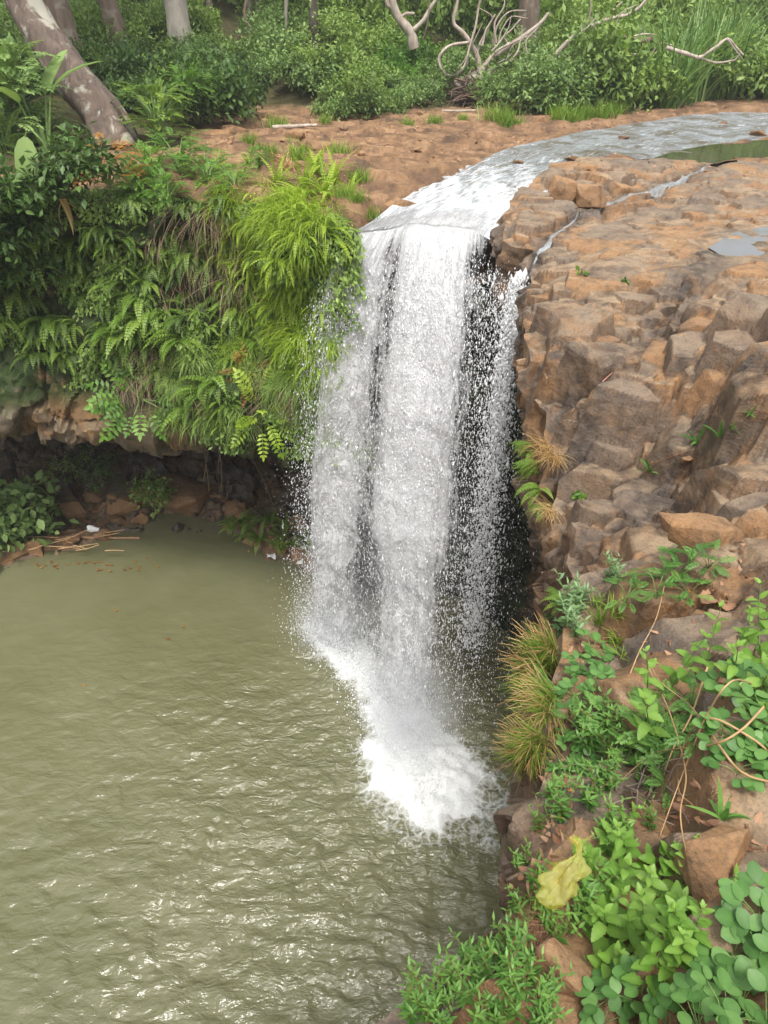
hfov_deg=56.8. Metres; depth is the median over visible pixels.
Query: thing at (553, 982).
leafy plant
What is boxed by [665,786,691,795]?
twig
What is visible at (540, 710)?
grass tuft
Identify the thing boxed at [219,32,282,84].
bush
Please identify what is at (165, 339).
fern
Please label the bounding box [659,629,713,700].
herb
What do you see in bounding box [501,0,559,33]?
bush
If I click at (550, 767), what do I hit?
creeper
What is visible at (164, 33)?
bush
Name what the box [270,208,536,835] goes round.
waterfall
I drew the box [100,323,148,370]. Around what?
fern
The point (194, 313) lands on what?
fern
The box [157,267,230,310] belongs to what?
hanging roots
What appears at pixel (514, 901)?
leafy plant
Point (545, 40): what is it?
bush
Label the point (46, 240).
fern
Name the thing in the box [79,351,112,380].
fern
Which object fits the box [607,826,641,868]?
herb
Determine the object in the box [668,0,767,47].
reed clump
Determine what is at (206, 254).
hanging roots
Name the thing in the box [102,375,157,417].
hanging roots
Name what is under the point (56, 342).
fern
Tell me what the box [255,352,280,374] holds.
fern
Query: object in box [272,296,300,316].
grass tuft
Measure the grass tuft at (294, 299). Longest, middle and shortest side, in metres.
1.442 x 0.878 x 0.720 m
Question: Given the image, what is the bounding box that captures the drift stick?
[28,536,57,537]
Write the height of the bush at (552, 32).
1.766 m
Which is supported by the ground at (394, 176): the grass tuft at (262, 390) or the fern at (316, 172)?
the fern at (316, 172)
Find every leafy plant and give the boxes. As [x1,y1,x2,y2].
[396,955,424,1023]
[398,964,436,1023]
[408,966,441,1021]
[417,953,455,1009]
[429,995,456,1023]
[431,936,478,994]
[441,956,481,1008]
[449,927,495,973]
[451,935,495,987]
[465,977,490,1023]
[466,931,504,965]
[476,977,509,1023]
[480,911,515,957]
[482,989,532,1019]
[485,920,543,991]
[490,921,537,999]
[500,942,545,1003]
[501,891,536,956]
[501,894,530,936]
[503,967,534,1023]
[504,884,528,913]
[509,837,539,871]
[523,887,537,922]
[524,853,558,896]
[524,977,566,1023]
[525,792,554,834]
[529,975,573,1023]
[531,866,555,914]
[533,894,571,931]
[537,954,574,1005]
[541,766,581,802]
[543,773,580,823]
[545,896,585,945]
[549,606,564,636]
[550,693,605,753]
[552,754,599,777]
[553,568,588,612]
[557,591,585,627]
[565,580,588,615]
[566,606,590,637]
[566,693,598,727]
[571,759,621,812]
[572,576,597,605]
[572,704,606,753]
[574,963,635,1023]
[576,690,633,755]
[576,700,620,737]
[579,994,630,1023]
[591,831,613,858]
[592,722,630,758]
[594,795,631,831]
[595,750,627,787]
[597,688,622,737]
[597,692,625,723]
[597,759,628,792]
[601,954,649,1023]
[602,549,625,581]
[603,552,630,585]
[603,573,649,612]
[604,720,654,783]
[606,732,628,765]
[608,721,661,769]
[610,571,665,587]
[615,693,695,760]
[618,703,670,748]
[625,723,679,777]
[626,564,699,600]
[629,678,697,742]
[633,731,682,767]
[638,789,658,830]
[639,974,695,1023]
[643,756,671,811]
[643,762,666,792]
[644,729,673,768]
[645,551,708,586]
[651,669,704,733]
[653,716,695,756]
[657,544,677,564]
[657,568,715,606]
[659,969,724,1023]
[663,541,721,571]
[664,700,723,769]
[682,539,736,577]
[687,906,767,999]
[689,961,767,1023]
[691,946,767,1017]
[715,860,767,966]
[717,966,767,1023]
[735,907,767,995]
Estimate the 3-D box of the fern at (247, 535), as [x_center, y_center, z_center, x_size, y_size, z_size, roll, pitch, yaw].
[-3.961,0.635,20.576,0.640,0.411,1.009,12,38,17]
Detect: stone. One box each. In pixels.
[310,119,318,122]
[357,150,366,155]
[410,147,421,152]
[512,160,523,163]
[564,156,578,160]
[615,135,628,138]
[749,130,766,135]
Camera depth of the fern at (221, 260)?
14.25 m
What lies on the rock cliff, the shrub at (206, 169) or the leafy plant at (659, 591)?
the shrub at (206, 169)
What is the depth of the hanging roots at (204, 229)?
13.68 m
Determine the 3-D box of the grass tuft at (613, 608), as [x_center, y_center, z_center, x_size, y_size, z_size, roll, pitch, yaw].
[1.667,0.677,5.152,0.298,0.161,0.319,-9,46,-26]
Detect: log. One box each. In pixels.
[273,124,316,128]
[442,109,476,111]
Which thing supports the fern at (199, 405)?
on the rock cliff
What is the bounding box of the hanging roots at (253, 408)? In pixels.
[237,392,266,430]
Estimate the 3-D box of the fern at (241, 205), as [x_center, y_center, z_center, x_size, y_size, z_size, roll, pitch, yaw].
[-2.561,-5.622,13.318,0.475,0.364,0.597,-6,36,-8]
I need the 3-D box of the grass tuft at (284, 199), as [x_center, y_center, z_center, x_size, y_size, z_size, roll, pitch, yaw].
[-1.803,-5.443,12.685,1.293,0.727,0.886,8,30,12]
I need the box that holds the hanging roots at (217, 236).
[203,225,239,257]
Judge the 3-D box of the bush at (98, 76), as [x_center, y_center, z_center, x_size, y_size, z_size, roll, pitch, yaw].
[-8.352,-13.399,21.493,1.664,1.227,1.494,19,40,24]
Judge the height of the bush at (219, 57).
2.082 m
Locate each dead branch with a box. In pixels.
[492,10,526,45]
[493,0,504,42]
[525,27,538,57]
[548,0,646,58]
[560,14,598,50]
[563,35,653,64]
[585,0,591,40]
[615,5,634,27]
[631,33,656,36]
[665,38,743,63]
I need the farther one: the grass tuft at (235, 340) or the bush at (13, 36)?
the bush at (13, 36)
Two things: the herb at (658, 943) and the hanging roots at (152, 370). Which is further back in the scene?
the hanging roots at (152, 370)
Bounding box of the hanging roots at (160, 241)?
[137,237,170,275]
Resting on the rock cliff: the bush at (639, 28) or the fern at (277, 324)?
the fern at (277, 324)
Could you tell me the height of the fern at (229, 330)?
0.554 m
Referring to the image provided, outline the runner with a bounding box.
[649,578,714,589]
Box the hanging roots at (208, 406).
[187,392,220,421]
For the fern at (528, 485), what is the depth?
8.55 m
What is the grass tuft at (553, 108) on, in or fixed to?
on the ground at (394, 176)
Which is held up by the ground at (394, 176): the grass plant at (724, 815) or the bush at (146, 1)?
the bush at (146, 1)
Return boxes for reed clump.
[596,0,756,108]
[633,0,754,105]
[635,0,767,102]
[663,0,730,48]
[666,0,757,43]
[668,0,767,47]
[669,4,767,100]
[712,0,767,98]
[718,2,767,46]
[721,8,765,90]
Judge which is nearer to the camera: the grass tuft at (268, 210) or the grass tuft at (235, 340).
the grass tuft at (268, 210)
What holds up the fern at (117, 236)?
on the rock cliff
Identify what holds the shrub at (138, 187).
on the rock cliff
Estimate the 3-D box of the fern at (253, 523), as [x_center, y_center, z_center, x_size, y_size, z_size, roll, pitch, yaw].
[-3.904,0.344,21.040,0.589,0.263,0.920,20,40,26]
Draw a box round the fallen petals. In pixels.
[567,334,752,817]
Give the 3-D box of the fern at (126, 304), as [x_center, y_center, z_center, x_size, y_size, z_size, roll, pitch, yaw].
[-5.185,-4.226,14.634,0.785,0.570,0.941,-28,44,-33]
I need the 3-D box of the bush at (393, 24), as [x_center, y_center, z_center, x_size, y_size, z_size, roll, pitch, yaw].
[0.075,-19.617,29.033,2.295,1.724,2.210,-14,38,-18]
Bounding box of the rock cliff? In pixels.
[0,188,538,667]
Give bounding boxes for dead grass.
[497,894,543,948]
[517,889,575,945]
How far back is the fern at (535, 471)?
9.33 m
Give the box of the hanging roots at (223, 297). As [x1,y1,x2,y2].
[199,284,250,310]
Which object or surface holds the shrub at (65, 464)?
on the rock cliff
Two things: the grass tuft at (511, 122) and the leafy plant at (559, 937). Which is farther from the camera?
the grass tuft at (511, 122)
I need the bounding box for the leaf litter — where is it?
[139,84,765,232]
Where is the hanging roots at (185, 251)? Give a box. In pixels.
[170,236,219,300]
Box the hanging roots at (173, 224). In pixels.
[147,203,198,250]
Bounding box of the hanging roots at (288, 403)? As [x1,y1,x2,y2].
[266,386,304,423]
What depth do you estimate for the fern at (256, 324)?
14.40 m
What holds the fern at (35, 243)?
on the rock cliff
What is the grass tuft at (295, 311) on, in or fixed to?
on the rock cliff
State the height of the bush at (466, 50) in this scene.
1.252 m
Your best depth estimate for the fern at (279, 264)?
12.36 m
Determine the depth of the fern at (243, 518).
21.16 m
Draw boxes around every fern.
[0,31,60,94]
[0,279,43,320]
[0,285,30,318]
[0,288,49,325]
[0,315,29,342]
[0,318,20,351]
[2,250,50,290]
[3,310,61,346]
[6,343,53,377]
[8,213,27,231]
[9,230,46,258]
[12,315,37,341]
[12,319,39,339]
[17,315,71,350]
[19,240,42,268]
[20,332,59,362]
[21,330,49,350]
[24,231,66,253]
[28,272,60,298]
[31,230,54,251]
[32,328,74,364]
[39,315,80,353]
[44,347,74,376]
[45,235,93,264]
[49,318,83,347]
[51,273,82,301]
[55,256,96,285]
[55,265,81,287]
[56,346,84,374]
[59,289,87,310]
[60,248,81,274]
[65,213,97,232]
[69,227,104,268]
[76,234,108,262]
[76,277,97,300]
[77,332,126,360]
[78,226,98,252]
[78,240,93,260]
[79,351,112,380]
[81,322,133,358]
[82,223,116,247]
[82,301,110,323]
[83,357,181,442]
[85,268,100,281]
[85,329,119,352]
[86,321,109,330]
[87,282,122,302]
[89,332,107,351]
[90,225,113,253]
[92,229,126,253]
[93,235,129,258]
[93,296,123,324]
[94,272,114,285]
[100,262,134,297]
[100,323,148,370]
[101,271,131,292]
[102,279,157,315]
[102,344,152,377]
[104,263,140,288]
[105,194,151,225]
[105,307,152,345]
[107,290,155,326]
[107,333,158,357]
[108,235,143,260]
[112,77,198,141]
[114,347,135,374]
[117,243,173,287]
[117,251,155,280]
[118,244,143,260]
[119,371,165,403]
[120,330,151,348]
[125,278,151,299]
[126,299,183,345]
[127,225,192,268]
[129,328,161,350]
[130,279,163,298]
[133,258,180,281]
[133,361,165,394]
[134,262,165,287]
[141,322,200,347]
[141,331,197,366]
[143,351,177,375]
[144,309,187,332]
[144,330,205,365]
[147,246,161,258]
[147,364,175,396]
[147,386,168,403]
[152,378,195,407]
[156,235,182,261]
[159,247,204,284]
[159,272,182,294]
[160,399,200,434]
[162,195,190,228]
[162,315,185,336]
[164,253,193,286]
[166,263,201,278]
[166,385,217,419]
[167,239,199,270]
[167,249,210,262]
[167,289,201,307]
[170,192,203,225]
[172,225,218,257]
[174,291,189,309]
[175,375,226,418]
[183,394,213,416]
[185,309,210,326]
[188,226,208,255]
[189,408,214,427]
[190,245,233,276]
[192,238,218,263]
[193,261,223,297]
[194,409,217,422]
[195,324,218,343]
[195,399,229,430]
[200,227,238,261]
[200,296,238,308]
[203,192,234,222]
[205,205,240,230]
[205,243,237,273]
[205,277,251,306]
[205,307,225,339]
[205,352,235,374]
[205,407,243,430]
[206,208,248,247]
[206,245,238,275]
[206,305,257,347]
[207,277,247,307]
[207,291,225,307]
[207,295,248,327]
[208,298,238,324]
[208,425,237,444]
[210,215,229,239]
[210,400,241,418]
[211,319,227,343]
[211,321,242,345]
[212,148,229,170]
[212,214,236,231]
[213,274,262,314]
[213,336,260,363]
[215,318,240,340]
[217,514,239,533]
[218,509,261,529]
[219,231,244,266]
[219,262,265,294]
[220,307,258,335]
[221,252,257,286]
[225,334,263,349]
[226,345,254,376]
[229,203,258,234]
[229,259,256,286]
[230,233,263,258]
[230,366,299,461]
[233,522,256,542]
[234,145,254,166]
[234,249,262,274]
[235,199,255,223]
[235,318,265,338]
[237,188,255,214]
[238,515,263,529]
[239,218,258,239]
[241,334,267,363]
[242,255,258,273]
[244,518,272,555]
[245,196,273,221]
[247,248,310,293]
[247,293,278,325]
[250,323,271,337]
[251,284,264,302]
[254,319,274,331]
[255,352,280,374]
[258,155,297,182]
[258,323,291,367]
[259,509,280,529]
[260,267,293,289]
[260,285,290,308]
[261,261,302,289]
[261,290,295,327]
[262,177,292,196]
[262,342,285,369]
[263,263,300,303]
[264,221,323,261]
[264,518,292,548]
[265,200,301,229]
[265,232,304,273]
[265,320,286,339]
[265,537,290,556]
[267,315,306,351]
[268,192,301,207]
[269,147,321,189]
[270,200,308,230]
[270,510,296,530]
[275,345,307,366]
[277,181,315,198]
[277,288,306,306]
[284,189,326,211]
[284,348,313,374]
[284,534,305,550]
[288,265,314,294]
[288,345,332,382]
[289,528,310,541]
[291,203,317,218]
[292,311,314,341]
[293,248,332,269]
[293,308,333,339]
[294,301,347,333]
[297,144,361,175]
[297,150,340,192]
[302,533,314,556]
[304,182,336,210]
[304,222,358,267]
[314,339,336,360]
[317,145,357,181]
[335,171,363,191]
[508,440,531,457]
[510,461,538,480]
[511,447,534,462]
[512,458,541,478]
[513,482,553,510]
[525,502,552,523]
[540,594,563,619]
[544,586,558,604]
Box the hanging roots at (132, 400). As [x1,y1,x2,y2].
[117,392,143,409]
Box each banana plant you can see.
[0,49,101,147]
[14,126,59,193]
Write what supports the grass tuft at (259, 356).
on the rock cliff
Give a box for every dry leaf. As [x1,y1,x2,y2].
[700,589,719,603]
[719,597,735,610]
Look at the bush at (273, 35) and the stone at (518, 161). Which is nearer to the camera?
the stone at (518, 161)
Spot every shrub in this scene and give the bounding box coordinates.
[0,62,79,143]
[0,75,42,147]
[0,104,49,159]
[0,150,58,235]
[0,189,55,244]
[0,210,34,280]
[0,235,81,297]
[3,94,77,142]
[8,142,89,214]
[39,120,135,208]
[44,444,103,484]
[57,132,157,187]
[61,445,128,493]
[106,158,160,199]
[117,138,182,188]
[126,467,178,519]
[135,165,194,208]
[141,127,216,173]
[156,61,217,98]
[174,144,240,189]
[202,162,261,200]
[219,342,271,407]
[239,145,278,168]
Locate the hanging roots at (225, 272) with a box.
[209,264,239,290]
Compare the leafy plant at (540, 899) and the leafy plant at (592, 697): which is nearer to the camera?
the leafy plant at (540, 899)
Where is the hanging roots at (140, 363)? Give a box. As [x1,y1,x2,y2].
[111,344,172,395]
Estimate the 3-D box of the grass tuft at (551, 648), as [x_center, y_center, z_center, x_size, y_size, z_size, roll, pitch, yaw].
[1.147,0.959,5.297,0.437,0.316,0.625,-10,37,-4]
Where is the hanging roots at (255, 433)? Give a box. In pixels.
[245,416,266,449]
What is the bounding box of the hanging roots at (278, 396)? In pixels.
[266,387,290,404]
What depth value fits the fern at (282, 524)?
20.98 m
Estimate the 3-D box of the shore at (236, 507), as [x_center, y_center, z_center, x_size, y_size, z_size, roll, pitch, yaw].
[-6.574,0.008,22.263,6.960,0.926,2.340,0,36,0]
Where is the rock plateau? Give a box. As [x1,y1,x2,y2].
[377,157,767,1023]
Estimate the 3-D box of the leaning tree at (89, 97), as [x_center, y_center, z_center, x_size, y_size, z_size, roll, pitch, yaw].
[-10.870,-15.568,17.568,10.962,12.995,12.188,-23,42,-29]
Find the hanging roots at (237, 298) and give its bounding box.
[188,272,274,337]
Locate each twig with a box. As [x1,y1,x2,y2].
[637,765,647,788]
[662,757,683,771]
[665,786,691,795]
[666,811,688,822]
[668,764,682,780]
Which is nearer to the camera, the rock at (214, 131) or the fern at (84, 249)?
the fern at (84, 249)
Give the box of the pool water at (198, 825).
[0,513,531,1023]
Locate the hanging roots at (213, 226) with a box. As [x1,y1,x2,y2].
[193,209,232,250]
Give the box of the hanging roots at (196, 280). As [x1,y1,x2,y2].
[176,262,218,302]
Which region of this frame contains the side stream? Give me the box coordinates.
[529,163,719,275]
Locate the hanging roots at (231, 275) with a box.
[188,252,255,309]
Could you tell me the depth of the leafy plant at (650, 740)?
3.69 m
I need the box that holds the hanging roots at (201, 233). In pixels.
[171,214,234,264]
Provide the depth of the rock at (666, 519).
6.32 m
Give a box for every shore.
[0,514,126,567]
[86,494,266,522]
[224,515,344,572]
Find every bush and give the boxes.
[0,4,13,38]
[0,8,93,46]
[0,31,56,96]
[0,467,78,551]
[0,497,33,557]
[2,23,29,50]
[9,41,39,88]
[11,27,24,44]
[12,13,81,31]
[16,48,49,92]
[68,0,89,19]
[69,0,104,42]
[70,0,159,52]
[70,34,104,66]
[71,0,130,43]
[76,30,156,92]
[78,39,109,80]
[82,44,141,80]
[93,0,141,36]
[96,36,138,53]
[97,30,155,64]
[102,67,163,111]
[119,0,150,11]
[120,11,163,45]
[123,40,222,106]
[125,0,167,47]
[134,0,165,32]
[138,49,218,100]
[144,0,164,14]
[146,14,167,39]
[147,54,259,124]
[148,30,181,59]
[149,0,202,12]
[155,37,249,113]
[156,35,213,61]
[157,41,253,79]
[162,0,222,32]
[164,27,228,59]
[168,22,208,54]
[189,4,223,38]
[193,24,237,59]
[195,39,238,67]
[217,60,271,113]
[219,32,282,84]
[223,0,255,15]
[230,8,321,62]
[232,0,290,47]
[251,0,319,18]
[252,0,319,21]
[254,0,319,40]
[256,13,290,52]
[265,43,350,95]
[272,31,365,87]
[290,3,355,47]
[293,0,415,28]
[306,78,361,120]
[308,0,407,59]
[316,50,411,117]
[336,46,410,90]
[342,32,384,64]
[346,0,425,26]
[346,70,393,118]
[350,0,383,24]
[368,9,408,44]
[368,81,412,113]
[371,38,425,82]
[377,5,439,43]
[380,19,437,64]
[383,29,438,72]
[384,66,429,107]
[405,0,430,20]
[407,69,447,104]
[410,46,479,98]
[414,0,465,34]
[415,0,514,49]
[427,34,460,71]
[433,45,474,73]
[447,43,480,65]
[461,27,502,66]
[465,42,563,114]
[469,0,561,45]
[475,41,509,65]
[476,16,573,85]
[500,41,583,114]
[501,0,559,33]
[513,44,609,108]
[523,28,561,54]
[523,55,609,110]
[538,17,577,50]
[539,11,558,36]
[544,0,618,28]
[547,0,693,47]
[554,9,636,61]
[561,2,697,113]
[565,5,671,106]
[596,0,667,21]
[619,12,682,66]
[646,0,715,36]
[647,0,710,28]
[681,17,767,102]
[701,0,727,26]
[701,0,767,32]
[701,61,745,99]
[707,1,763,46]
[715,0,767,33]
[724,47,767,98]
[741,32,767,58]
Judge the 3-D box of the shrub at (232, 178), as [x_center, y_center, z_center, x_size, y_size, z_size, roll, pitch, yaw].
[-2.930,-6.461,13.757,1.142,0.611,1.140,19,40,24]
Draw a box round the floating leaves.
[35,550,299,685]
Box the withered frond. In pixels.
[47,198,79,234]
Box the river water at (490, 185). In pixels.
[365,112,767,238]
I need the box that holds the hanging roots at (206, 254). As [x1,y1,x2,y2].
[181,232,230,275]
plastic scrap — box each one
[86,525,99,531]
[267,553,275,558]
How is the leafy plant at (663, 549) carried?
on the rock plateau
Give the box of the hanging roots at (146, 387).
[115,371,164,412]
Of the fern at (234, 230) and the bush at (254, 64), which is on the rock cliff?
the fern at (234, 230)
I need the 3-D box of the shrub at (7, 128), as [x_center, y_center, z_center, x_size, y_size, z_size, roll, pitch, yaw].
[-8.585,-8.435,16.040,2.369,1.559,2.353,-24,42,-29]
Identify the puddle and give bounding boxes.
[709,227,767,255]
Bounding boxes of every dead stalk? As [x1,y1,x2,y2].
[621,586,664,696]
[622,706,764,778]
[648,668,686,851]
[652,668,767,782]
[660,679,762,835]
[664,667,708,774]
[678,717,767,805]
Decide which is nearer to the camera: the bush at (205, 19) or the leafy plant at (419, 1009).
the leafy plant at (419, 1009)
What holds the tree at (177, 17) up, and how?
on the ground at (394, 176)
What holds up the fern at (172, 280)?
on the rock cliff
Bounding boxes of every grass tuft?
[138,401,190,441]
[150,376,196,410]
[150,403,167,417]
[154,369,191,394]
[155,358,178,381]
[156,402,203,447]
[162,349,218,383]
[166,392,208,427]
[169,402,226,445]
[170,357,212,382]
[171,371,214,406]
[174,351,216,374]
[176,342,215,363]
[185,174,235,209]
[190,198,235,228]
[196,358,228,397]
[196,421,224,440]
[197,414,231,434]
[198,184,252,220]
[203,224,254,257]
[205,246,242,279]
[208,333,246,362]
[209,405,233,429]
[209,417,263,449]
[210,193,251,217]
[212,265,245,292]
[213,277,251,302]
[214,342,254,370]
[215,247,245,275]
[215,330,256,353]
[216,340,257,366]
[216,357,244,385]
[220,360,266,395]
[221,297,255,331]
[221,406,249,431]
[225,180,263,210]
[225,335,265,367]
[226,340,250,366]
[227,294,257,313]
[228,201,270,249]
[230,303,261,328]
[233,204,267,240]
[233,282,265,311]
[234,168,278,200]
[235,234,268,252]
[236,130,258,143]
[237,207,280,245]
[239,200,275,229]
[239,229,259,244]
[240,269,268,295]
[240,362,283,396]
[243,189,298,212]
[244,236,283,273]
[246,139,267,149]
[246,221,290,257]
[246,224,285,247]
[247,202,276,230]
[247,324,278,352]
[248,202,300,241]
[248,351,277,380]
[249,375,277,404]
[250,207,273,233]
[250,365,299,417]
[251,351,268,361]
[251,402,274,429]
[252,184,293,212]
[253,189,290,221]
[253,376,288,416]
[254,197,276,224]
[254,318,286,340]
[255,197,293,231]
[255,276,296,298]
[256,287,291,323]
[256,309,294,348]
[257,329,311,366]
[258,112,289,127]
[258,140,281,155]
[258,187,306,219]
[258,219,322,263]
[258,398,308,431]
[260,183,313,209]
[260,192,316,219]
[260,399,306,429]
[261,250,305,281]
[261,346,292,370]
[263,312,307,338]
[263,382,295,408]
[265,362,323,413]
[266,300,316,328]
[266,365,296,390]
[267,220,324,268]
[267,236,349,280]
[268,292,305,326]
[269,149,289,162]
[269,320,329,363]
[270,198,341,238]
[271,205,338,237]
[272,264,316,278]
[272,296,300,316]
[272,333,324,369]
[274,154,304,170]
[274,181,322,196]
[274,399,317,432]
[276,204,362,253]
[277,372,313,400]
[278,288,324,316]
[279,351,313,383]
[280,185,317,199]
[280,364,306,386]
[281,429,309,453]
[282,142,314,160]
[282,315,327,344]
[282,357,318,393]
[282,406,312,432]
[284,281,335,309]
[285,415,317,442]
[286,293,315,320]
[287,337,334,365]
[287,393,317,408]
[288,363,320,395]
[289,212,331,233]
[291,364,327,398]
[296,144,314,151]
[296,251,337,284]
[296,394,336,418]
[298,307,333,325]
[299,294,346,324]
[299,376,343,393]
[299,431,314,454]
[301,336,353,369]
[302,178,352,195]
[306,259,348,284]
[313,111,334,123]
[313,200,346,216]
[319,137,357,154]
[325,180,360,199]
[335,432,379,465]
[341,162,380,183]
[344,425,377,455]
[345,185,372,204]
[364,204,380,220]
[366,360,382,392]
[395,115,414,125]
[423,114,444,123]
[456,112,468,120]
[473,98,513,122]
[488,718,536,798]
[488,735,542,786]
[491,639,548,718]
[492,108,529,129]
[492,712,545,780]
[493,110,514,124]
[498,619,556,689]
[500,676,578,743]
[500,700,567,772]
[504,649,563,733]
[513,612,560,676]
[515,428,563,470]
[526,444,577,474]
[530,494,565,527]
[538,99,574,114]
[543,104,581,122]
[545,100,583,122]
[565,109,586,121]
[568,102,598,120]
[571,100,598,117]
[578,591,606,611]
[581,599,607,625]
[583,104,607,118]
[587,104,617,119]
[588,590,629,621]
[592,94,630,113]
[593,627,624,647]
[595,100,629,118]
[607,632,629,660]
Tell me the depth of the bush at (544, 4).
28.57 m
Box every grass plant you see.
[633,457,657,473]
[679,426,705,445]
[686,777,751,821]
[703,420,731,437]
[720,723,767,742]
[741,404,757,417]
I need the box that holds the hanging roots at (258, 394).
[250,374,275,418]
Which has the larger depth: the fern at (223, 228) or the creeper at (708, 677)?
the fern at (223, 228)
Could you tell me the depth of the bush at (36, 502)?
20.17 m
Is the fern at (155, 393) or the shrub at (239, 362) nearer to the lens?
the shrub at (239, 362)
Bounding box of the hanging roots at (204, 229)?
[177,207,237,266]
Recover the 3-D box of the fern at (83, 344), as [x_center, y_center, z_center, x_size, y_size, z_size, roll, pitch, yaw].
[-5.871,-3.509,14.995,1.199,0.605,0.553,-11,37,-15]
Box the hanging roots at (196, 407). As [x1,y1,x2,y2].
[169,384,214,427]
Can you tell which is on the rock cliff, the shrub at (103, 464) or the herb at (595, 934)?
the shrub at (103, 464)
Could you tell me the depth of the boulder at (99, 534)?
20.94 m
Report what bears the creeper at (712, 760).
on the rock plateau
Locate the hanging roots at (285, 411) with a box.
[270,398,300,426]
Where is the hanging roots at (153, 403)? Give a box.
[130,389,165,421]
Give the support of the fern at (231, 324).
on the rock cliff
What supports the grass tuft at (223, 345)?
on the rock cliff
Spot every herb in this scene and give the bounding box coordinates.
[554,883,604,937]
[568,836,594,876]
[573,848,608,907]
[579,860,623,905]
[580,842,608,873]
[582,884,629,934]
[582,903,628,953]
[585,893,612,924]
[587,940,629,987]
[592,791,638,846]
[594,817,621,853]
[599,853,640,904]
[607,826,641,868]
[608,908,647,944]
[616,926,660,957]
[618,801,642,835]
[621,932,675,996]
[623,698,651,766]
[626,882,660,952]
[627,688,670,749]
[628,645,663,697]
[631,864,668,905]
[633,840,676,878]
[640,906,684,967]
[653,880,697,915]
[655,894,699,946]
[655,924,690,984]
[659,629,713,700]
[659,833,700,877]
[661,851,697,894]
[664,926,698,966]
[681,899,715,948]
[685,863,738,916]
[687,600,728,672]
[703,639,751,699]
[726,604,763,663]
[733,652,767,712]
[739,577,767,663]
[741,602,767,654]
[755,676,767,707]
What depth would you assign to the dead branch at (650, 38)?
23.77 m
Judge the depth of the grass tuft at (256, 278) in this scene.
13.91 m
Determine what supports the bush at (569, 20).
on the ground at (394, 176)
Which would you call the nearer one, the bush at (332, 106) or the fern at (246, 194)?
the fern at (246, 194)
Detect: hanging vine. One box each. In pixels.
[218,449,221,490]
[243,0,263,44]
[251,458,272,503]
[423,0,429,39]
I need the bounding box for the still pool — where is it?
[655,140,767,166]
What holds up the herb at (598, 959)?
on the rock plateau
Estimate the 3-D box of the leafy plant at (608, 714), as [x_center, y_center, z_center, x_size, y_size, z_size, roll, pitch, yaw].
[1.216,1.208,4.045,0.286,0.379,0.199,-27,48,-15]
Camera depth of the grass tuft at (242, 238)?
14.05 m
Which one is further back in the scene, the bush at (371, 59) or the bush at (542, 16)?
the bush at (542, 16)
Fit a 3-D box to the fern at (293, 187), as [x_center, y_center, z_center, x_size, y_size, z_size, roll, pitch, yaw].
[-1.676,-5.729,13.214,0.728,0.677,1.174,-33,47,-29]
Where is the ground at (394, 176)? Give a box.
[0,0,767,284]
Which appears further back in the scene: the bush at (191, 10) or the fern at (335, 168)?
the bush at (191, 10)
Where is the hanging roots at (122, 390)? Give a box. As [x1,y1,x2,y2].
[96,374,152,411]
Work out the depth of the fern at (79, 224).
14.02 m
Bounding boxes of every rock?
[190,129,233,134]
[222,126,248,133]
[285,129,305,139]
[304,140,334,150]
[384,197,416,207]
[526,937,593,999]
[532,116,547,121]
[548,175,577,202]
[575,184,606,208]
[607,182,633,195]
[658,512,673,532]
[668,513,743,548]
[668,818,759,905]
[681,456,692,464]
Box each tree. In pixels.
[4,0,138,148]
[44,0,82,50]
[97,0,131,46]
[163,0,194,52]
[205,0,213,14]
[247,0,255,42]
[284,0,287,35]
[308,0,321,50]
[385,0,437,49]
[437,0,549,108]
[516,0,539,53]
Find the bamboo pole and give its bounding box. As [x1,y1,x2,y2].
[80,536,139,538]
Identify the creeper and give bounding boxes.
[0,182,374,470]
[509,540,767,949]
[545,761,573,788]
[550,677,586,712]
[555,731,594,760]
[561,650,597,678]
[564,747,601,774]
[571,490,587,499]
[575,265,589,275]
[576,629,617,665]
[576,679,606,709]
[580,663,615,703]
[621,277,629,285]
[692,707,757,760]
[696,660,767,709]
[699,707,767,761]
[701,734,767,792]
[714,682,767,729]
[726,655,767,706]
[727,726,767,771]
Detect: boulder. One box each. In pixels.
[0,543,30,563]
[24,539,43,556]
[60,501,85,519]
[62,535,79,546]
[82,488,100,502]
[93,529,111,540]
[106,493,142,516]
[130,512,149,523]
[132,473,217,515]
[210,492,221,498]
[242,535,261,546]
[260,521,273,529]
[271,544,290,553]
[285,514,308,533]
[291,545,310,560]
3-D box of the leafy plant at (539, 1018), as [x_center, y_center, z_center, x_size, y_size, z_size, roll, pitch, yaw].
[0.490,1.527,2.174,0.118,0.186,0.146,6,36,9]
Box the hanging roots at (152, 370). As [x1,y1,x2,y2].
[137,354,165,395]
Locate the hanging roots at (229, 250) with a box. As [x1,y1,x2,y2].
[200,234,255,272]
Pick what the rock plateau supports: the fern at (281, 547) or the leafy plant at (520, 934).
the leafy plant at (520, 934)
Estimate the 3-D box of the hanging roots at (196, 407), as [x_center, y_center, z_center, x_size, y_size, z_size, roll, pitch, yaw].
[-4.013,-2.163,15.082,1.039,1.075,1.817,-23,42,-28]
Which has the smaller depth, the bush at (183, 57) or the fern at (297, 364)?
the fern at (297, 364)

